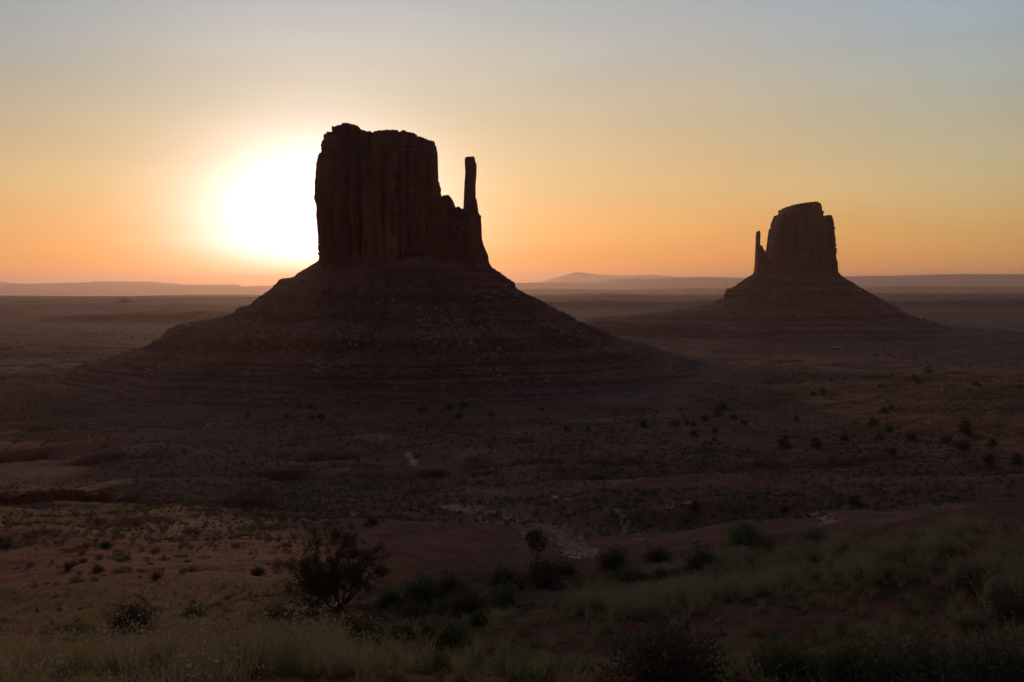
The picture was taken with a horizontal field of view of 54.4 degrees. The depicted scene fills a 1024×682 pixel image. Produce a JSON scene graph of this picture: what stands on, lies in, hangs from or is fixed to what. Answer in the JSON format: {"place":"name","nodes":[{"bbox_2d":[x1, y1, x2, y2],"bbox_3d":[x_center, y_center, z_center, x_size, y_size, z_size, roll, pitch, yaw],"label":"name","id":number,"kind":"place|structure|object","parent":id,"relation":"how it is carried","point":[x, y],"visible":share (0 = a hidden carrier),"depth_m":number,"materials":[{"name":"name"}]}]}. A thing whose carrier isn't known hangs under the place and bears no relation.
{"place":"outdoors","nodes":[
{"label":"outdoors","id":0,"kind":"place"},
{"bbox_2d":[0,299,254,304],"bbox_3d":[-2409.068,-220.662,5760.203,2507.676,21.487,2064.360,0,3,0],"label":"hills","id":1,"kind":"structure","parent":0,"point":[210,302],"depth_m":5445.47,"materials":[{"name":"brown stone"}]},
{"bbox_2d":[0,295,261,296],"bbox_3d":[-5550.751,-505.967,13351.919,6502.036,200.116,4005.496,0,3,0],"label":"hills","id":2,"kind":"structure","parent":0,"point":[192,295],"depth_m":13791.51,"materials":[{"name":"brown stone"}]},
{"bbox_2d":[0,281,271,295],"bbox_3d":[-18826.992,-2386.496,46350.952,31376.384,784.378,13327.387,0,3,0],"label":"hills","id":3,"kind":"structure","parent":0,"point":[121,288],"depth_m":44259.26,"materials":[{"name":"brown stone"}]},
{"bbox_2d":[41,307,238,320],"bbox_3d":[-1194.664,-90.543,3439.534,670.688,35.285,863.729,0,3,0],"label":"hills","id":4,"kind":"structure","parent":0,"point":[178,314],"depth_m":3244.21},
{"bbox_2d":[0,591,522,681],"bbox_3d":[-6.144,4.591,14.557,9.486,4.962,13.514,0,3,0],"label":"grass","id":5,"kind":"structure","parent":0,"point":[159,663],"depth_m":12.06,"materials":[{"name":"green plant"}]},
{"bbox_2d":[0,296,1023,681],"bbox_3d":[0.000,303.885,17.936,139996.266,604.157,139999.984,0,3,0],"label":"ground","id":6,"kind":"structure","parent":0,"point":[24,326],"depth_m":330.87,"materials":[{"name":"red soil"}]},
{"bbox_2d":[0,540,12,547],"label":"green brush","id":7,"kind":"object","parent":6,"relation":"on","point":[5,544],"visible":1,"depth_m":144.62,"materials":[{"name":"green plant"}]},
{"bbox_2d":[62,558,76,571],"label":"dry brush","id":8,"kind":"object","parent":6,"relation":"on","point":[67,565],"visible":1,"depth_m":90.66,"materials":[{"name":"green plant"}]},
{"bbox_2d":[70,572,85,582],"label":"desert shrub","id":9,"kind":"object","parent":6,"relation":"on","point":[75,579],"visible":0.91,"depth_m":69.06,"materials":[{"name":"green plant"}]},
{"bbox_2d":[89,563,104,572],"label":"green brush","id":10,"kind":"object","parent":6,"relation":"on","point":[98,568],"visible":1,"depth_m":87.97,"materials":[{"name":"green plant"}]},
{"bbox_2d":[99,540,112,547],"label":"green brush","id":11,"kind":"object","parent":6,"relation":"on","point":[105,544],"visible":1,"depth_m":113.59,"materials":[{"name":"green plant"}]},
{"bbox_2d":[110,565,125,574],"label":"desert shrub","id":12,"kind":"object","parent":6,"relation":"on","point":[119,571],"visible":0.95,"depth_m":75.64,"materials":[{"name":"green plant"}]},
{"bbox_2d":[116,297,133,301],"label":"cone butte","id":13,"kind":"object","parent":6,"relation":"on","point":[124,299],"visible":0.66,"depth_m":5621.00,"materials":[{"name":"brown stone"}]},
{"bbox_2d":[105,585,163,633],"bbox_3d":[-9.888,7.025,25.929,1.664,1.177,1.455,0,3,7],"label":"blackbrush","id":14,"kind":"object","parent":6,"relation":"on","point":[135,612],"visible":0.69,"depth_m":25.82,"materials":[{"name":"green plant"}]},
{"bbox_2d":[143,569,163,580],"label":"dry brush","id":15,"kind":"object","parent":6,"relation":"on","point":[155,576],"visible":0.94,"depth_m":65.13,"materials":[{"name":"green plant"}]},
{"bbox_2d":[174,599,212,620],"bbox_3d":[-12.124,10.263,37.812,1.218,0.806,1.455,3,5,42],"label":"green brush","id":16,"kind":"object","parent":6,"relation":"on","point":[192,610],"visible":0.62,"depth_m":37.80,"materials":[{"name":"green plant"}]},
{"bbox_2d":[192,529,202,535],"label":"juniper","id":17,"kind":"object","parent":6,"relation":"on","point":[196,533],"visible":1,"depth_m":157.75,"materials":[{"name":"green plant"}]},
{"bbox_2d":[249,563,265,575],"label":"blackbrush","id":18,"kind":"object","parent":6,"relation":"on","point":[257,572],"visible":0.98,"depth_m":87.32,"materials":[{"name":"green plant"}]},
{"bbox_2d":[254,597,298,623],"bbox_3d":[-8.055,9.230,34.008,1.438,0.913,1.644,0,3,-5],"label":"blackbrush","id":19,"kind":"object","parent":6,"relation":"on","point":[275,613],"visible":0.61,"depth_m":34.07,"materials":[{"name":"green plant"}]},
{"bbox_2d":[271,556,283,565],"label":"desert shrub","id":20,"kind":"object","parent":6,"relation":"on","point":[280,561],"visible":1,"depth_m":93.61,"materials":[{"name":"green plant"}]},
{"bbox_2d":[272,520,398,610],"bbox_3d":[-7.171,8.988,39.915,5.305,3.684,5.531,0,3,0],"label":"twiggy tree","id":21,"kind":"object","parent":6,"relation":"on","point":[318,583],"visible":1,"depth_m":39.32,"materials":[{"name":"green plant"}]},
{"bbox_2d":[331,604,382,641],"bbox_3d":[-3.462,6.231,22.163,1.090,0.907,1.246,2,4,35],"label":"blackbrush","id":22,"kind":"object","parent":6,"relation":"on","point":[357,622],"visible":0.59,"depth_m":22.10,"materials":[{"name":"green plant"}]},
{"bbox_2d":[366,514,378,524],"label":"juniper","id":23,"kind":"object","parent":6,"relation":"on","point":[371,521],"visible":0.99,"depth_m":162.08,"materials":[{"name":"green plant"}]},
{"bbox_2d":[374,585,405,607],"bbox_3d":[-4.895,10.265,40.235,1.297,0.942,1.550,-3,4,-38],"label":"green brush","id":24,"kind":"object","parent":6,"relation":"on","point":[383,600],"visible":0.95,"depth_m":40.11,"materials":[{"name":"green plant"}]},
{"bbox_2d":[44,123,746,407],"bbox_3d":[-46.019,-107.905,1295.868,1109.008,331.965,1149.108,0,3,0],"label":"butte","id":25,"kind":"object","parent":6,"relation":"on","point":[401,290],"visible":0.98,"depth_m":1117.97,"materials":[{"name":"red stone"}]},
{"bbox_2d":[384,666,409,681],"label":"rabbitbrush","id":26,"kind":"object","parent":6,"relation":"on","point":[390,679],"visible":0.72,"depth_m":10.80,"materials":[{"name":"green plant"}]},
{"bbox_2d":[388,617,415,638],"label":"blackbrush","id":27,"kind":"object","parent":6,"relation":"on","point":[406,629],"visible":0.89,"depth_m":22.37,"materials":[{"name":"green plant"}]},
{"bbox_2d":[397,572,445,605],"bbox_3d":[-3.613,9.996,40.489,2.084,1.354,2.094,1,4,23],"label":"green brush","id":28,"kind":"object","parent":6,"relation":"on","point":[418,589],"visible":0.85,"depth_m":40.25,"materials":[{"name":"green plant"}]},
{"bbox_2d":[416,405,427,411],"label":"juniper","id":29,"kind":"object","parent":6,"relation":"on","point":[423,409],"visible":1,"depth_m":839.37,"materials":[{"name":"green plant"}]},
{"bbox_2d":[393,589,453,625],"bbox_3d":[-3.200,9.514,35.292,2.290,1.322,2.100,-1,3,-11],"label":"blackbrush","id":30,"kind":"object","parent":6,"relation":"on","point":[418,612],"visible":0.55,"depth_m":35.29,"materials":[{"name":"green plant"}]},
{"bbox_2d":[412,617,436,633],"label":"blackbrush","id":31,"kind":"object","parent":6,"relation":"on","point":[426,628],"visible":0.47,"depth_m":23.36,"materials":[{"name":"green plant"}]},
{"bbox_2d":[419,649,450,671],"bbox_3d":[-1.177,4.844,15.151,0.510,0.382,0.506,3,4,41],"label":"rabbitbrush","id":32,"kind":"object","parent":6,"relation":"on","point":[437,658],"visible":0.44,"depth_m":15.11,"materials":[{"name":"green plant"}]},
{"bbox_2d":[414,609,482,649],"bbox_3d":[-1.366,6.275,21.608,1.517,0.724,1.269,-1,3,-15],"label":"green brush","id":33,"kind":"object","parent":6,"relation":"on","point":[453,631],"visible":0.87,"depth_m":21.54,"materials":[{"name":"green plant"}]},
{"bbox_2d":[434,567,473,594],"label":"blackbrush","id":34,"kind":"object","parent":6,"relation":"on","point":[452,579],"visible":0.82,"depth_m":41.88,"materials":[{"name":"green plant"}]},
{"bbox_2d":[444,579,487,617],"bbox_3d":[-1.631,9.470,36.713,1.710,1.396,1.955,-3,5,-44],"label":"blackbrush","id":35,"kind":"object","parent":6,"relation":"on","point":[469,603],"visible":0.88,"depth_m":36.65,"materials":[{"name":"green plant"}]},
{"bbox_2d":[464,606,490,626],"bbox_3d":[-0.843,7.128,25.764,0.800,0.569,0.956,0,3,6],"label":"green brush","id":36,"kind":"object","parent":6,"relation":"on","point":[479,618],"visible":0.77,"depth_m":25.64,"materials":[{"name":"green plant"}]},
{"bbox_2d":[490,561,521,586],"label":"blackbrush","id":37,"kind":"object","parent":6,"relation":"on","point":[497,579],"visible":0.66,"depth_m":42.11,"materials":[{"name":"green plant"}]},
{"bbox_2d":[487,575,530,608],"bbox_3d":[-0.138,9.402,37.317,1.719,1.113,1.739,0,3,3],"label":"sagebrush","id":38,"kind":"object","parent":6,"relation":"on","point":[499,596],"visible":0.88,"depth_m":37.17,"materials":[{"name":"green plant"}]},
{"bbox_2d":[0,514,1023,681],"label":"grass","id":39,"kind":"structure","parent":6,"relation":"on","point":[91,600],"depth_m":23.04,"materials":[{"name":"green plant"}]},
{"bbox_2d":[0,446,1023,588],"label":"scrub","id":40,"kind":"object","parent":6,"relation":"on","point":[432,511],"visible":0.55,"depth_m":215.48,"materials":[{"name":"green plant"}]},
{"bbox_2d":[0,562,1023,681],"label":"ground cover","id":41,"kind":"object","parent":6,"relation":"on","point":[450,669],"visible":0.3,"depth_m":22.36,"materials":[{"name":"green plant"}]},
{"bbox_2d":[0,369,1023,480],"bbox_3d":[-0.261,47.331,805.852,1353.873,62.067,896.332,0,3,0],"label":"scrub","id":42,"kind":"object","parent":6,"relation":"on","point":[474,446],"visible":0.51,"depth_m":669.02,"materials":[{"name":"green plant"}]},
{"bbox_2d":[0,441,1023,681],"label":"pebbles","id":43,"kind":"object","parent":6,"relation":"on","point":[442,675],"visible":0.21,"depth_m":60.41,"materials":[{"name":"brown stone"}]},
{"bbox_2d":[0,332,1023,385],"bbox_3d":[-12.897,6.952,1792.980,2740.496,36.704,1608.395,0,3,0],"label":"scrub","id":44,"kind":"object","parent":6,"relation":"on","point":[926,362],"visible":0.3,"depth_m":1645.40,"materials":[{"name":"green plant"}]},
{"bbox_2d":[507,573,526,589],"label":"blackbrush","id":45,"kind":"object","parent":6,"relation":"on","point":[519,582],"visible":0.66,"depth_m":41.37,"materials":[{"name":"green plant"}]},
{"bbox_2d":[493,635,546,670],"bbox_3d":[0.140,4.981,15.692,0.927,0.545,0.935,1,4,24],"label":"rabbitbrush","id":46,"kind":"object","parent":6,"relation":"on","point":[504,651],"visible":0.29,"depth_m":15.64,"materials":[{"name":"green plant"}]},
{"bbox_2d":[520,526,550,568],"bbox_3d":[1.034,9.295,44.351,1.300,2.171,1.432,-3,4,-37],"label":"sapling","id":47,"kind":"object","parent":6,"relation":"on","point":[535,535],"visible":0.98,"depth_m":44.16,"materials":[{"name":"green plant"}]},
{"bbox_2d":[533,577,548,588],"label":"blackbrush","id":48,"kind":"object","parent":6,"relation":"on","point":[539,582],"visible":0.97,"depth_m":41.33,"materials":[{"name":"green plant"}]},
{"bbox_2d":[523,552,563,581],"bbox_3d":[1.403,9.719,42.978,1.883,1.237,2.153,-2,4,-28],"label":"blackbrush","id":49,"kind":"object","parent":6,"relation":"on","point":[548,569],"visible":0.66,"depth_m":42.99,"materials":[{"name":"green plant"}]},
{"bbox_2d":[532,567,561,588],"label":"blackbrush","id":50,"kind":"object","parent":6,"relation":"on","point":[548,577],"visible":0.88,"depth_m":41.55,"materials":[{"name":"green plant"}]},
{"bbox_2d":[548,578,567,590],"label":"blackbrush","id":51,"kind":"object","parent":6,"relation":"on","point":[560,586],"visible":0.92,"depth_m":40.73,"materials":[{"name":"green plant"}]},
{"bbox_2d":[552,584,582,608],"bbox_3d":[2.103,9.003,34.763,1.455,0.799,1.438,2,4,27],"label":"sagebrush","id":52,"kind":"object","parent":6,"relation":"on","point":[562,596],"visible":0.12,"depth_m":34.66,"materials":[{"name":"green plant"}]},
{"bbox_2d":[555,560,580,575],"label":"blackbrush","id":53,"kind":"object","parent":6,"relation":"on","point":[569,569],"visible":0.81,"depth_m":45.01,"materials":[{"name":"green plant"}]},
{"bbox_2d":[501,508,642,558],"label":"wash stones","id":54,"kind":"object","parent":6,"relation":"on","point":[586,553],"visible":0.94,"depth_m":131.97,"materials":[{"name":"stone"}]},
{"bbox_2d":[600,568,621,583],"bbox_3d":[4.267,9.930,42.036,1.131,0.691,1.145,2,4,29],"label":"sagebrush","id":55,"kind":"object","parent":6,"relation":"on","point":[608,574],"visible":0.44,"depth_m":42.04,"materials":[{"name":"green plant"}]},
{"bbox_2d":[594,543,631,568],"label":"blackbrush","id":56,"kind":"object","parent":6,"relation":"on","point":[610,560],"visible":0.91,"depth_m":46.16,"materials":[{"name":"green plant"}]},
{"bbox_2d":[612,561,623,570],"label":"blackbrush","id":57,"kind":"object","parent":6,"relation":"on","point":[618,566],"visible":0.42,"depth_m":45.16,"materials":[{"name":"green plant"}]},
{"bbox_2d":[607,560,649,585],"bbox_3d":[4.884,9.665,41.347,1.781,1.010,1.802,1,4,19],"label":"sagebrush","id":58,"kind":"object","parent":6,"relation":"on","point":[627,577],"visible":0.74,"depth_m":41.25,"materials":[{"name":"green plant"}]},
{"bbox_2d":[637,419,649,427],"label":"juniper","id":59,"kind":"object","parent":6,"relation":"on","point":[641,424],"visible":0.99,"depth_m":686.41,"materials":[{"name":"green plant"}]},
{"bbox_2d":[639,544,674,561],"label":"blackbrush","id":60,"kind":"object","parent":6,"relation":"on","point":[655,556],"visible":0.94,"depth_m":47.90,"materials":[{"name":"green plant"}]},
{"bbox_2d":[651,563,673,582],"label":"blackbrush","id":61,"kind":"object","parent":6,"relation":"on","point":[659,575],"visible":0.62,"depth_m":40.93,"materials":[{"name":"green plant"}]},
{"bbox_2d":[591,605,748,681],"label":"blackbrush","id":62,"kind":"object","parent":6,"relation":"on","point":[674,663],"visible":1,"depth_m":10.68,"materials":[{"name":"green plant"}]},
{"bbox_2d":[668,418,680,426],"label":"juniper","id":63,"kind":"object","parent":6,"relation":"on","point":[676,424],"visible":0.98,"depth_m":681.72,"materials":[{"name":"green plant"}]},
{"bbox_2d":[690,498,704,511],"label":"juniper","id":64,"kind":"object","parent":6,"relation":"on","point":[694,505],"visible":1,"depth_m":197.97,"materials":[{"name":"green plant"}]},
{"bbox_2d":[680,540,723,574],"bbox_3d":[7.897,8.911,41.148,1.996,1.452,1.746,2,4,28],"label":"blackbrush","id":65,"kind":"object","parent":6,"relation":"on","point":[699,557],"visible":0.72,"depth_m":41.09,"materials":[{"name":"green plant"}]},
{"bbox_2d":[699,413,711,420],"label":"juniper","id":66,"kind":"object","parent":6,"relation":"on","point":[705,417],"visible":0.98,"depth_m":722.03,"materials":[{"name":"green plant"}]},
{"bbox_2d":[717,402,727,409],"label":"juniper","id":67,"kind":"object","parent":6,"relation":"on","point":[723,406],"visible":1,"depth_m":875.81,"materials":[{"name":"green plant"}]},
{"bbox_2d":[726,516,769,546],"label":"rabbitbrush","id":68,"kind":"object","parent":6,"relation":"on","point":[737,532],"visible":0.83,"depth_m":85.60,"materials":[{"name":"green plant"}]},
{"bbox_2d":[737,554,759,570],"bbox_3d":[9.485,8.803,39.347,1.242,0.826,1.033,-2,4,-31],"label":"sagebrush","id":69,"kind":"object","parent":6,"relation":"on","point":[749,562],"visible":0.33,"depth_m":39.37,"materials":[{"name":"green plant"}]},
{"bbox_2d":[741,531,784,556],"bbox_3d":[11.110,8.783,43.269,2.089,1.202,2.277,2,4,28],"label":"blackbrush","id":70,"kind":"object","parent":6,"relation":"on","point":[765,544],"visible":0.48,"depth_m":43.14,"materials":[{"name":"green plant"}]},
{"bbox_2d":[776,435,791,447],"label":"juniper","id":71,"kind":"object","parent":6,"relation":"on","point":[781,442],"visible":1,"depth_m":465.02,"materials":[{"name":"green plant"}]},
{"bbox_2d":[746,629,824,681],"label":"green brush","id":72,"kind":"object","parent":6,"relation":"on","point":[789,662],"visible":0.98,"depth_m":10.87,"materials":[{"name":"green plant"}]},
{"bbox_2d":[779,504,792,514],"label":"juniper","id":73,"kind":"object","parent":6,"relation":"on","point":[785,511],"visible":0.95,"depth_m":193.29,"materials":[{"name":"green plant"}]},
{"bbox_2d":[551,507,1023,627],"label":"grass","id":74,"kind":"structure","parent":6,"relation":"on","point":[602,608],"depth_m":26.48,"materials":[{"name":"green plant"}]},
{"bbox_2d":[580,201,1023,340],"bbox_3d":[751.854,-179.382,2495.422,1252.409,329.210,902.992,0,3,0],"label":"butte","id":75,"kind":"object","parent":6,"relation":"on","point":[795,285],"visible":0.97,"depth_m":2329.48,"materials":[{"name":"red stone"}]},
{"bbox_2d":[797,525,829,549],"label":"blackbrush","id":76,"kind":"object","parent":6,"relation":"on","point":[811,536],"visible":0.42,"depth_m":42.01,"materials":[{"name":"green plant"}]},
{"bbox_2d":[811,439,823,449],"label":"juniper","id":77,"kind":"object","parent":6,"relation":"on","point":[817,444],"visible":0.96,"depth_m":434.07,"materials":[{"name":"green plant"}]},
{"bbox_2d":[839,432,850,441],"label":"juniper","id":78,"kind":"object","parent":6,"relation":"on","point":[845,437],"visible":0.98,"depth_m":551.92,"materials":[{"name":"green plant"}]},
{"bbox_2d":[799,627,907,681],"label":"green brush","id":79,"kind":"object","parent":6,"relation":"on","point":[850,668],"visible":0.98,"depth_m":10.59,"materials":[{"name":"green plant"}]},
{"bbox_2d":[844,494,865,506],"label":"juniper","id":80,"kind":"object","parent":6,"relation":"on","point":[854,501],"visible":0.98,"depth_m":174.51,"materials":[{"name":"green plant"}]},
{"bbox_2d":[867,417,879,424],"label":"juniper","id":81,"kind":"object","parent":6,"relation":"on","point":[872,420],"visible":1,"depth_m":643.26,"materials":[{"name":"green plant"}]},
{"bbox_2d":[873,432,885,439],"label":"juniper","id":82,"kind":"object","parent":6,"relation":"on","point":[879,437],"visible":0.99,"depth_m":535.51,"materials":[{"name":"green plant"}]},
{"bbox_2d":[877,406,888,413],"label":"juniper","id":83,"kind":"object","parent":6,"relation":"on","point":[883,409],"visible":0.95,"depth_m":714.97,"materials":[{"name":"green plant"}]},
{"bbox_2d":[883,421,894,431],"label":"juniper","id":84,"kind":"object","parent":6,"relation":"on","point":[887,428],"visible":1,"depth_m":602.17,"materials":[{"name":"green plant"}]},
{"bbox_2d":[886,447,898,456],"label":"juniper","id":85,"kind":"object","parent":6,"relation":"on","point":[892,451],"visible":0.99,"depth_m":337.88,"materials":[{"name":"green plant"}]},
{"bbox_2d":[902,433,915,439],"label":"juniper","id":86,"kind":"object","parent":6,"relation":"on","point":[911,436],"visible":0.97,"depth_m":522.25,"materials":[{"name":"green plant"}]},
{"bbox_2d":[920,365,934,373],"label":"juniper","id":87,"kind":"object","parent":6,"relation":"on","point":[927,370],"visible":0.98,"depth_m":1248.47,"materials":[{"name":"green plant"}]},
{"bbox_2d":[864,615,995,681],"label":"sagebrush","id":88,"kind":"object","parent":6,"relation":"on","point":[918,660],"visible":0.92,"depth_m":10.56,"materials":[{"name":"green plant"}]},
{"bbox_2d":[938,435,955,443],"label":"juniper","id":89,"kind":"object","parent":6,"relation":"on","point":[948,439],"visible":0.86,"depth_m":461.50,"materials":[{"name":"green plant"}]},
{"bbox_2d":[949,437,972,450],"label":"juniper","id":90,"kind":"object","parent":6,"relation":"on","point":[963,446],"visible":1,"depth_m":360.21,"materials":[{"name":"green plant"}]},
{"bbox_2d":[954,416,982,435],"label":"juniper","id":91,"kind":"object","parent":6,"relation":"on","point":[965,427],"visible":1,"depth_m":504.45,"materials":[{"name":"green plant"}]},
{"bbox_2d":[955,613,989,634],"bbox_3d":[7.804,4.764,16.836,0.618,0.348,0.621,-3,4,-39],"label":"green brush","id":92,"kind":"object","parent":6,"relation":"on","point":[963,625],"visible":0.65,"depth_m":16.80,"materials":[{"name":"green plant"}]},
{"bbox_2d":[948,555,1006,593],"bbox_3d":[10.312,5.088,21.920,1.374,0.773,1.144,1,4,18],"label":"sagebrush","id":93,"kind":"object","parent":6,"relation":"on","point":[969,579],"visible":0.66,"depth_m":21.81,"materials":[{"name":"green plant"}]},
{"bbox_2d":[938,613,1023,681],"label":"sagebrush","id":94,"kind":"object","parent":6,"relation":"on","point":[1006,671],"visible":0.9,"depth_m":10.83,"materials":[{"name":"green plant"}]},
{"bbox_2d":[982,453,997,465],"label":"juniper","id":95,"kind":"object","parent":6,"relation":"on","point":[992,459],"visible":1,"depth_m":297.07,"materials":[{"name":"green plant"}]},
{"bbox_2d":[985,438,999,447],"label":"juniper","id":96,"kind":"object","parent":6,"relation":"on","point":[991,443],"visible":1,"depth_m":418.22,"materials":[{"name":"green plant"}]},
{"bbox_2d":[981,570,1023,627],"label":"blackbrush","id":97,"kind":"object","parent":6,"relation":"on","point":[1005,608],"visible":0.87,"depth_m":17.14,"materials":[{"name":"green plant"}]},
{"bbox_2d":[1010,451,1023,464],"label":"juniper","id":98,"kind":"object","parent":6,"relation":"on","point":[1017,459],"visible":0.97,"depth_m":303.00,"materials":[{"name":"green plant"}]},
{"bbox_2d":[0,0,1023,285],"label":"sky","id":99,"kind":"structure","parent":0,"point":[164,141],"materials":[{"name":"orange"}]},
{"bbox_2d":[537,272,678,282],"bbox_3d":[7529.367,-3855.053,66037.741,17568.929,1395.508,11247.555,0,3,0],"label":"hills","id":100,"kind":"structure","parent":0,"point":[582,277],"depth_m":64799.54,"materials":[{"name":"brown stone"}]},
{"bbox_2d":[515,274,1023,288],"bbox_3d":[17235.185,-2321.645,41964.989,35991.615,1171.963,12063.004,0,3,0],"label":"hills","id":101,"kind":"structure","parent":0,"point":[970,280],"depth_m":39537.99,"materials":[{"name":"stone"}]},
{"bbox_2d":[518,286,1023,294],"bbox_3d":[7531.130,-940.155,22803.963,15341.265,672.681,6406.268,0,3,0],"label":"hills","id":102,"kind":"structure","parent":0,"point":[906,289],"depth_m":21761.80,"materials":[{"name":"stone"}]},
{"bbox_2d":[528,293,1023,297],"bbox_3d":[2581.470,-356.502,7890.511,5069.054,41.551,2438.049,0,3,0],"label":"hills","id":103,"kind":"structure","parent":0,"point":[615,295],"depth_m":7674.98,"materials":[{"name":"brown stone"}]},
{"bbox_2d":[540,296,1023,307],"bbox_3d":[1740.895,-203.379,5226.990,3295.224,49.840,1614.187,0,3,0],"label":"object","id":104,"kind":"structure","parent":0,"point":[935,301],"depth_m":4834.56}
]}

